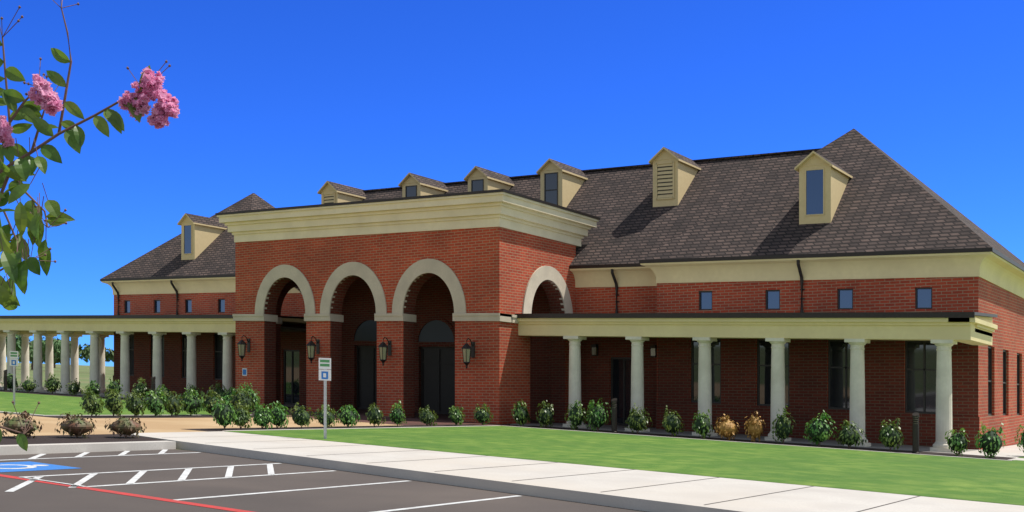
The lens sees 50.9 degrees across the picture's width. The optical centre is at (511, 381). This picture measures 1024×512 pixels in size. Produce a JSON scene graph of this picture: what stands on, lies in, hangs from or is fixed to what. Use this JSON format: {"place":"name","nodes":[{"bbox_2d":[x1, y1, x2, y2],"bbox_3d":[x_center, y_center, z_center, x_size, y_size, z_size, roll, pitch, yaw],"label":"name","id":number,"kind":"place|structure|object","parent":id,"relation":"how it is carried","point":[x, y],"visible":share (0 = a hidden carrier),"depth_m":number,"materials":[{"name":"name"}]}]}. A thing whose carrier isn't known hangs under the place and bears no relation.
{"place":"outdoors","nodes":[
{"label":"outdoors","id":0,"kind":"place"},
{"bbox_2d":[0,449,646,511],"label":"parking lot","id":1,"kind":"structure","parent":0,"point":[38,497],"depth_m":14.41,"materials":[{"name":"grey asphalt"}]},
{"bbox_2d":[0,0,179,450],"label":"crape myrtle","id":2,"kind":"object","parent":1,"relation":"on","point":[42,95],"visible":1,"depth_m":2.69,"materials":[{"name":"green plant"}]},
{"bbox_2d":[0,449,518,511],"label":"pavement markings","id":3,"kind":"object","parent":1,"relation":"on","point":[18,466],"visible":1,"depth_m":15.22,"materials":[{"name":"white paint"}]},
{"bbox_2d":[6,362,1010,450],"bbox_3d":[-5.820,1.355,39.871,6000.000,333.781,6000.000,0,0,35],"label":"terrain","id":4,"kind":"structure","parent":0,"point":[84,375],"depth_m":162.97,"materials":[{"name":"green plant"}]},
{"bbox_2d":[6,334,30,354],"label":"tree","id":5,"kind":"object","parent":4,"relation":"on","point":[18,341],"visible":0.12,"depth_m":151.05,"materials":[{"name":"green plant"}]},
{"bbox_2d":[6,346,42,369],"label":"tree","id":6,"kind":"object","parent":4,"relation":"on","point":[19,354],"visible":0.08,"depth_m":240.01,"materials":[{"name":"green plant"}]},
{"bbox_2d":[29,337,70,358],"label":"tree","id":7,"kind":"object","parent":4,"relation":"on","point":[56,347],"visible":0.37,"depth_m":211.72,"materials":[{"name":"green plant"}]},
{"bbox_2d":[29,351,70,363],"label":"tree","id":8,"kind":"object","parent":4,"relation":"on","point":[57,360],"visible":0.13,"depth_m":224.98,"materials":[{"name":"green plant"}]},
{"bbox_2d":[78,343,113,362],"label":"tree","id":9,"kind":"object","parent":4,"relation":"on","point":[85,353],"visible":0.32,"depth_m":212.80,"materials":[{"name":"green plant"}]},
{"bbox_2d":[215,189,599,423],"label":"portico","id":10,"kind":"structure","parent":4,"relation":"on","point":[427,285],"depth_m":39.62,"materials":[{"name":"brick"}]},
{"bbox_2d":[237,335,249,360],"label":"lantern","id":11,"kind":"object","parent":10,"relation":"on","point":[242,344],"visible":1,"depth_m":42.76,"materials":[{"name":"brown metal"}]},
{"bbox_2d":[242,368,246,375],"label":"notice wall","id":12,"kind":"structure","parent":10,"relation":"attached to","point":[244,371],"depth_m":43.26,"materials":[{"name":"blue paint"}]},
{"bbox_2d":[306,336,319,363],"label":"lantern","id":13,"kind":"object","parent":10,"relation":"attached to","point":[311,346],"visible":1,"depth_m":40.58,"materials":[{"name":"brown metal"}]},
{"bbox_2d":[378,337,391,365],"bbox_3d":[-4.571,-1.098,38.688,0.390,1.054,0.533,0,0,35],"label":"lantern","id":14,"kind":"object","parent":10,"relation":"attached to","point":[383,347],"visible":1,"depth_m":38.54,"materials":[{"name":"brown metal"}]},
{"bbox_2d":[461,338,474,368],"bbox_3d":[-1.482,-0.975,36.561,0.390,1.054,0.533,0,0,35],"label":"lantern","id":15,"kind":"object","parent":10,"relation":"attached to","point":[468,351],"visible":1,"depth_m":36.41,"materials":[{"name":"brown metal"}]},
{"bbox_2d":[0,390,1012,460],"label":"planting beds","id":16,"kind":"object","parent":4,"relation":"on","point":[45,439],"visible":0.18,"depth_m":28.82,"materials":[{"name":"brown soil"}]},
{"bbox_2d":[3,369,6,390],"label":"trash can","id":17,"kind":"object","parent":16,"relation":"on","point":[4,380],"visible":1,"depth_m":51.96,"materials":[{"name":"brown metal"}]},
{"bbox_2d":[0,373,17,390],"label":"shrub","id":18,"kind":"object","parent":16,"relation":"on","point":[10,381],"visible":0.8,"depth_m":52.31,"materials":[{"name":"green plant"}]},
{"bbox_2d":[0,410,41,437],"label":"shrub","id":19,"kind":"object","parent":16,"relation":"on","point":[13,423],"visible":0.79,"depth_m":20.32,"materials":[{"name":"brown plant"}]},
{"bbox_2d":[18,376,38,392],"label":"shrub","id":20,"kind":"object","parent":16,"relation":"on","point":[27,385],"visible":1,"depth_m":51.00,"materials":[{"name":"green plant"}]},
{"bbox_2d":[44,372,61,393],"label":"shrub","id":21,"kind":"object","parent":16,"relation":"on","point":[51,384],"visible":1,"depth_m":50.12,"materials":[{"name":"green plant"}]},
{"bbox_2d":[65,378,80,395],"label":"shrub","id":22,"kind":"object","parent":16,"relation":"on","point":[74,388],"visible":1,"depth_m":49.36,"materials":[{"name":"green plant"}]},
{"bbox_2d":[56,412,96,437],"bbox_3d":[-8.574,0.863,21.152,0.687,0.539,0.833,0,0,-7],"label":"shrub","id":23,"kind":"object","parent":16,"relation":"on","point":[71,425],"visible":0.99,"depth_m":20.94,"materials":[{"name":"brown plant"}]},
{"bbox_2d":[78,387,104,416],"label":"shrub","id":24,"kind":"object","parent":16,"relation":"on","point":[92,404],"visible":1,"depth_m":29.84,"materials":[{"name":"green plant"}]},
{"bbox_2d":[85,380,99,394],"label":"shrub","id":25,"kind":"object","parent":16,"relation":"on","point":[95,388],"visible":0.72,"depth_m":48.24,"materials":[{"name":"green plant"}]},
{"bbox_2d":[105,379,122,394],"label":"shrub","id":26,"kind":"object","parent":16,"relation":"on","point":[113,385],"visible":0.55,"depth_m":47.33,"materials":[{"name":"green plant"}]},
{"bbox_2d":[103,388,126,416],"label":"shrub","id":27,"kind":"object","parent":16,"relation":"on","point":[113,403],"visible":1,"depth_m":30.43,"materials":[{"name":"green plant"}]},
{"bbox_2d":[104,414,146,437],"bbox_3d":[-7.786,0.914,21.734,0.711,0.545,0.901,0,0,35],"label":"shrub","id":28,"kind":"object","parent":16,"relation":"on","point":[124,426],"visible":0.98,"depth_m":21.50,"materials":[{"name":"brown plant"}]},
{"bbox_2d":[125,390,147,415],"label":"shrub","id":29,"kind":"object","parent":16,"relation":"on","point":[135,405],"visible":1,"depth_m":31.00,"materials":[{"name":"green plant"}]},
{"bbox_2d":[132,377,149,399],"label":"shrub","id":30,"kind":"object","parent":16,"relation":"on","point":[141,387],"visible":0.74,"depth_m":46.30,"materials":[{"name":"green plant"}]},
{"bbox_2d":[151,376,155,395],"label":"bollard","id":31,"kind":"object","parent":16,"relation":"on","point":[153,382],"visible":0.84,"depth_m":45.56,"materials":[{"name":"brown metal"}]},
{"bbox_2d":[143,388,169,415],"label":"shrub","id":32,"kind":"object","parent":16,"relation":"on","point":[155,404],"visible":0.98,"depth_m":31.54,"materials":[{"name":"green plant"}]},
{"bbox_2d":[154,384,172,397],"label":"shrub","id":33,"kind":"object","parent":16,"relation":"on","point":[160,390],"visible":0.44,"depth_m":45.52,"materials":[{"name":"green plant"}]},
{"bbox_2d":[163,390,185,415],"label":"shrub","id":34,"kind":"object","parent":16,"relation":"on","point":[174,402],"visible":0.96,"depth_m":32.07,"materials":[{"name":"green plant"}]},
{"bbox_2d":[183,383,200,397],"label":"shrub","id":35,"kind":"object","parent":16,"relation":"on","point":[191,387],"visible":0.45,"depth_m":44.34,"materials":[{"name":"green plant"}]},
{"bbox_2d":[177,387,207,415],"bbox_3d":[-9.866,0.590,33.048,0.761,0.952,0.940,0,0,35],"label":"shrub","id":36,"kind":"object","parent":16,"relation":"on","point":[193,403],"visible":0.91,"depth_m":32.92,"materials":[{"name":"green plant"}]},
{"bbox_2d":[201,387,225,413],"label":"shrub","id":37,"kind":"object","parent":16,"relation":"on","point":[209,399],"visible":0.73,"depth_m":33.86,"materials":[{"name":"green plant"}]},
{"bbox_2d":[210,381,226,399],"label":"shrub","id":38,"kind":"object","parent":16,"relation":"on","point":[219,390],"visible":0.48,"depth_m":41.17,"materials":[{"name":"green plant"}]},
{"bbox_2d":[211,395,238,429],"bbox_3d":[-6.925,0.736,25.946,0.633,0.848,0.622,0,0,-10],"label":"shrub","id":39,"kind":"object","parent":16,"relation":"on","point":[224,414],"visible":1,"depth_m":25.84,"materials":[{"name":"green plant"}]},
{"bbox_2d":[220,387,233,405],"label":"shrub","id":40,"kind":"object","parent":16,"relation":"on","point":[227,392],"visible":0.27,"depth_m":39.85,"materials":[{"name":"green plant"}]},
{"bbox_2d":[226,388,240,402],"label":"shrub","id":41,"kind":"object","parent":16,"relation":"on","point":[230,399],"visible":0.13,"depth_m":38.65,"materials":[{"name":"green plant"}]},
{"bbox_2d":[228,385,254,411],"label":"shrub","id":42,"kind":"object","parent":16,"relation":"on","point":[242,398],"visible":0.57,"depth_m":34.54,"materials":[{"name":"green plant"}]},
{"bbox_2d":[232,400,252,428],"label":"shrub","id":43,"kind":"object","parent":16,"relation":"on","point":[243,417],"visible":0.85,"depth_m":26.34,"materials":[{"name":"green plant"}]},
{"bbox_2d":[240,382,259,413],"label":"shrub","id":44,"kind":"object","parent":16,"relation":"on","point":[254,397],"visible":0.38,"depth_m":35.87,"materials":[{"name":"green plant"}]},
{"bbox_2d":[253,403,274,428],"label":"shrub","id":45,"kind":"object","parent":16,"relation":"on","point":[262,418],"visible":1,"depth_m":26.73,"materials":[{"name":"green plant"}]},
{"bbox_2d":[268,401,290,428],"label":"shrub","id":46,"kind":"object","parent":16,"relation":"on","point":[280,415],"visible":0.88,"depth_m":27.29,"materials":[{"name":"green plant"}]},
{"bbox_2d":[290,402,315,427],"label":"shrub","id":47,"kind":"object","parent":16,"relation":"on","point":[301,417],"visible":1,"depth_m":27.86,"materials":[{"name":"green plant"}]},
{"bbox_2d":[315,404,339,426],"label":"shrub","id":48,"kind":"object","parent":16,"relation":"on","point":[330,418],"visible":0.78,"depth_m":28.64,"materials":[{"name":"green plant"}]},
{"bbox_2d":[337,404,359,427],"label":"shrub","id":49,"kind":"object","parent":16,"relation":"on","point":[347,416],"visible":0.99,"depth_m":29.38,"materials":[{"name":"green plant"}]},
{"bbox_2d":[365,403,385,426],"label":"shrub","id":50,"kind":"object","parent":16,"relation":"on","point":[374,415],"visible":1,"depth_m":30.29,"materials":[{"name":"green plant"}]},
{"bbox_2d":[389,400,406,426],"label":"shrub","id":51,"kind":"object","parent":16,"relation":"on","point":[396,415],"visible":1,"depth_m":31.19,"materials":[{"name":"green plant"}]},
{"bbox_2d":[418,405,437,425],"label":"shrub","id":52,"kind":"object","parent":16,"relation":"on","point":[426,416],"visible":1,"depth_m":32.17,"materials":[{"name":"green plant"}]},
{"bbox_2d":[448,406,464,424],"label":"shrub","id":53,"kind":"object","parent":16,"relation":"on","point":[455,416],"visible":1,"depth_m":33.40,"materials":[{"name":"green plant"}]},
{"bbox_2d":[473,402,492,424],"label":"shrub","id":54,"kind":"object","parent":16,"relation":"on","point":[481,415],"visible":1,"depth_m":34.67,"materials":[{"name":"green plant"}]},
{"bbox_2d":[511,399,530,425],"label":"shrub","id":55,"kind":"object","parent":16,"relation":"on","point":[520,414],"visible":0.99,"depth_m":35.21,"materials":[{"name":"green plant"}]},
{"bbox_2d":[536,400,554,427],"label":"shrub","id":56,"kind":"object","parent":16,"relation":"on","point":[546,414],"visible":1,"depth_m":34.59,"materials":[{"name":"green plant"}]},
{"bbox_2d":[565,400,586,429],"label":"shrub","id":57,"kind":"object","parent":16,"relation":"on","point":[576,416],"visible":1,"depth_m":33.94,"materials":[{"name":"green plant"}]},
{"bbox_2d":[584,399,611,430],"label":"shrub","id":58,"kind":"object","parent":16,"relation":"on","point":[597,418],"visible":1,"depth_m":33.48,"materials":[{"name":"green plant"}]},
{"bbox_2d":[611,398,616,432],"bbox_3d":[3.143,1.031,33.032,0.190,1.065,0.185,0,0,35],"label":"bollard","id":59,"kind":"object","parent":16,"relation":"on","point":[614,413],"visible":1,"depth_m":32.96,"materials":[{"name":"brown metal"}]},
{"bbox_2d":[624,403,651,433],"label":"shrub","id":60,"kind":"object","parent":16,"relation":"on","point":[637,421],"visible":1,"depth_m":32.54,"materials":[{"name":"green plant"}]},
{"bbox_2d":[662,405,684,436],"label":"shrub","id":61,"kind":"object","parent":16,"relation":"on","point":[671,423],"visible":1,"depth_m":31.89,"materials":[{"name":"green plant"}]},
{"bbox_2d":[692,409,712,438],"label":"shrub","id":62,"kind":"object","parent":16,"relation":"on","point":[701,425],"visible":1,"depth_m":31.39,"materials":[{"name":"green plant"}]},
{"bbox_2d":[714,414,739,439],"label":"shrub","id":63,"kind":"object","parent":16,"relation":"on","point":[726,428],"visible":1,"depth_m":30.94,"materials":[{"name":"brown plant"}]},
{"bbox_2d":[744,412,765,441],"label":"shrub","id":64,"kind":"object","parent":16,"relation":"on","point":[753,427],"visible":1,"depth_m":30.61,"materials":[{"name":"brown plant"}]},
{"bbox_2d":[770,406,795,443],"bbox_3d":[7.623,1.206,30.265,0.704,1.111,0.598,0,0,35],"label":"shrub","id":65,"kind":"object","parent":16,"relation":"on","point":[783,427],"visible":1,"depth_m":30.14,"materials":[{"name":"green plant"}]},
{"bbox_2d":[803,410,836,446],"bbox_3d":[8.423,1.268,29.522,0.921,1.016,0.701,0,0,35],"label":"shrub","id":66,"kind":"object","parent":16,"relation":"on","point":[818,430],"visible":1,"depth_m":29.40,"materials":[{"name":"green plant"}]},
{"bbox_2d":[835,420,866,448],"bbox_3d":[9.123,1.408,29.052,0.842,0.792,0.777,0,0,35],"label":"shrub","id":67,"kind":"object","parent":16,"relation":"on","point":[848,435],"visible":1,"depth_m":28.93,"materials":[{"name":"green plant"}]},
{"bbox_2d":[878,418,903,450],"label":"shrub","id":68,"kind":"object","parent":16,"relation":"on","point":[890,436],"visible":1,"depth_m":28.31,"materials":[{"name":"green plant"}]},
{"bbox_2d":[912,412,919,453],"bbox_3d":[10.434,1.322,27.769,0.190,1.065,0.185,0,0,35],"label":"bollard","id":69,"kind":"object","parent":16,"relation":"on","point":[915,435],"visible":1,"depth_m":27.70,"materials":[{"name":"brown metal"}]},
{"bbox_2d":[945,428,969,455],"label":"shrub","id":70,"kind":"object","parent":16,"relation":"on","point":[957,443],"visible":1,"depth_m":27.52,"materials":[{"name":"green plant"}]},
{"bbox_2d":[974,422,1005,458],"bbox_3d":[12.034,1.469,27.112,0.796,0.941,0.694,0,0,3],"label":"shrub","id":71,"kind":"object","parent":16,"relation":"on","point":[990,444],"visible":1,"depth_m":26.96,"materials":[{"name":"green plant"}]},
{"bbox_2d":[0,386,1023,511],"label":"walks and kerbs","id":72,"kind":"structure","parent":4,"relation":"on","point":[644,490],"depth_m":16.94,"materials":[{"name":"concrete"}]},
{"bbox_2d":[0,315,305,403],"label":"colonnade","id":73,"kind":"object","parent":72,"relation":"on","point":[98,329],"visible":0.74,"depth_m":51.09,"materials":[{"name":"stone"}]},
{"bbox_2d":[0,407,557,435],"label":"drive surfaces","id":74,"kind":"object","parent":72,"relation":"on","point":[152,425],"visible":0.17,"depth_m":28.72,"materials":[{"name":"beige concrete"}]},
{"bbox_2d":[515,312,997,452],"bbox_3d":[7.334,-0.246,34.386,14.790,4.339,4.037,0,0,35],"label":"colonnade","id":75,"kind":"object","parent":72,"relation":"on","point":[944,332],"visible":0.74,"depth_m":31.91,"materials":[{"name":"stone"}]},
{"bbox_2d":[0,392,1023,505],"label":"lawns","id":76,"kind":"structure","parent":4,"relation":"on","point":[981,480],"depth_m":23.14,"materials":[{"name":"green plant"}]},
{"bbox_2d":[10,351,17,404],"bbox_3d":[-16.560,-0.081,35.742,0.310,1.908,0.041,0,0,8],"label":"parking sign","id":77,"kind":"object","parent":76,"relation":"on","point":[14,360],"visible":0.95,"depth_m":35.73,"materials":[{"name":"metal"}]},
{"bbox_2d":[319,358,330,438],"bbox_3d":[-4.148,0.416,23.859,0.310,1.907,0.041,0,0,21],"label":"parking sign","id":78,"kind":"object","parent":76,"relation":"on","point":[325,373],"visible":0.95,"depth_m":23.85,"materials":[{"name":"metal"}]},
{"bbox_2d":[1015,425,1023,452],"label":"shrub","id":79,"kind":"object","parent":76,"relation":"on","point":[1022,440],"visible":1,"depth_m":28.50,"materials":[{"name":"green plant"}]},
{"bbox_2d":[100,247,1023,449],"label":"block walls","id":80,"kind":"structure","parent":4,"relation":"on","point":[987,384],"depth_m":35.33,"materials":[{"name":"brick"}]},
{"bbox_2d":[111,282,119,314],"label":"downspout","id":81,"kind":"object","parent":80,"relation":"attached to","point":[115,289],"visible":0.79,"depth_m":54.40,"materials":[{"name":"brown metal"}]},
{"bbox_2d":[170,280,178,314],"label":"downspout","id":82,"kind":"object","parent":80,"relation":"attached to","point":[174,287],"visible":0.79,"depth_m":51.79,"materials":[{"name":"brown metal"}]},
{"bbox_2d":[101,129,1023,278],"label":"roof","id":83,"kind":"structure","parent":80,"relation":"on","point":[853,190],"depth_m":39.16,"materials":[{"name":"brown tile"}]},
{"bbox_2d":[591,344,597,355],"bbox_3d":[3.051,-1.183,39.688,0.220,0.428,0.160,0,0,35],"label":"sconce","id":84,"kind":"object","parent":80,"relation":"attached to","point":[594,349],"visible":1,"depth_m":39.63,"materials":[{"name":"brown metal"}]},
{"bbox_2d":[611,269,618,312],"bbox_3d":[3.725,-3.210,39.045,0.150,1.747,0.455,0,0,35],"label":"downspout","id":85,"kind":"object","parent":80,"relation":"attached to","point":[616,284],"visible":0.83,"depth_m":39.13,"materials":[{"name":"brown metal"}]},
{"bbox_2d":[650,345,656,356],"bbox_3d":[5.052,-1.103,38.310,0.220,0.428,0.160,0,0,35],"label":"sconce","id":86,"kind":"object","parent":80,"relation":"attached to","point":[653,350],"visible":0.91,"depth_m":38.25,"materials":[{"name":"white glass"}]},
{"bbox_2d":[797,260,804,312],"bbox_3d":[9.169,-2.942,34.203,0.150,1.847,0.455,0,0,35],"label":"downspout","id":87,"kind":"object","parent":80,"relation":"attached to","point":[801,278],"visible":0.8,"depth_m":34.29,"materials":[{"name":"brown metal"}]},
{"bbox_2d":[0,0,1023,365],"label":"sky","id":88,"kind":"structure","parent":0,"point":[279,100],"materials":[{"name":"blue"}]}
]}

